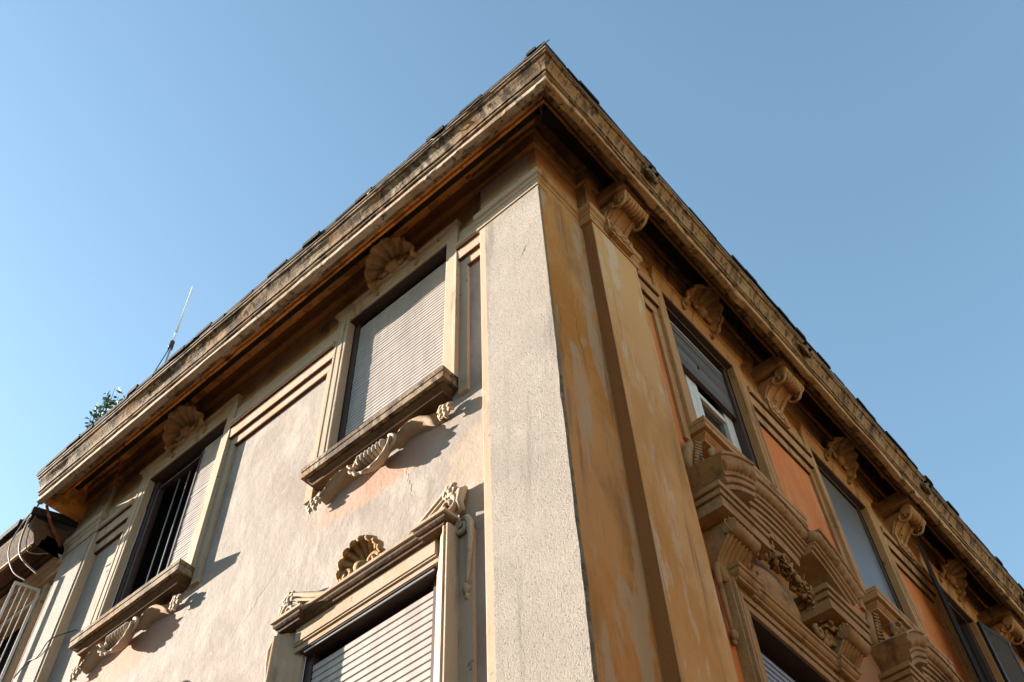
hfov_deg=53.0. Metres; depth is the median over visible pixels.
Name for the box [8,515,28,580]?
cable
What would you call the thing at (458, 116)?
wire
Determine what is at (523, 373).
corner building
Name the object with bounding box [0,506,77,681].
neighbouring building
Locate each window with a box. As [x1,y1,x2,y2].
[0,581,51,681]
[69,393,242,681]
[264,482,476,681]
[301,219,469,514]
[646,265,807,526]
[681,439,872,681]
[795,423,955,671]
[865,610,972,681]
[914,542,1023,681]
[1016,654,1023,669]
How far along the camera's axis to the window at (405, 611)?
6.83 m
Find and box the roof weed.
[79,387,124,434]
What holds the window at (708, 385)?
in the corner building at (523, 373)
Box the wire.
[367,39,549,193]
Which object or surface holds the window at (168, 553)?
in the corner building at (523, 373)
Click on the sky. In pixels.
(862, 161)
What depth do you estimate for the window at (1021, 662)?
14.44 m
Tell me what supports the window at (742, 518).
in the corner building at (523, 373)
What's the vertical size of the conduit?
0.492 m
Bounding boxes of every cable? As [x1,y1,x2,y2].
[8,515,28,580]
[13,629,76,677]
[18,503,39,574]
[26,507,48,553]
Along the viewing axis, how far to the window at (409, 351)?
9.22 m
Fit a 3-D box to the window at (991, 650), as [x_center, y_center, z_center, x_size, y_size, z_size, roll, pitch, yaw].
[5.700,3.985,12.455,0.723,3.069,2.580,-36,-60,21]
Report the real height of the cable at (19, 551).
0.932 m
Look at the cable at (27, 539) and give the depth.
11.62 m
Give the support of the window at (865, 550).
in the corner building at (523, 373)
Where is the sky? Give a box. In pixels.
[0,0,1023,680]
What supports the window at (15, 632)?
in the neighbouring building at (22, 601)
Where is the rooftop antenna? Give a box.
[154,286,193,371]
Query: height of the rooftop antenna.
2.951 m
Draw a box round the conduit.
[45,505,61,547]
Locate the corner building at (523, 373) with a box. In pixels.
[11,41,1023,681]
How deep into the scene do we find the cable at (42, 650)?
10.41 m
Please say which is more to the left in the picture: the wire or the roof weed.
the roof weed
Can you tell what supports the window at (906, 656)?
in the corner building at (523, 373)

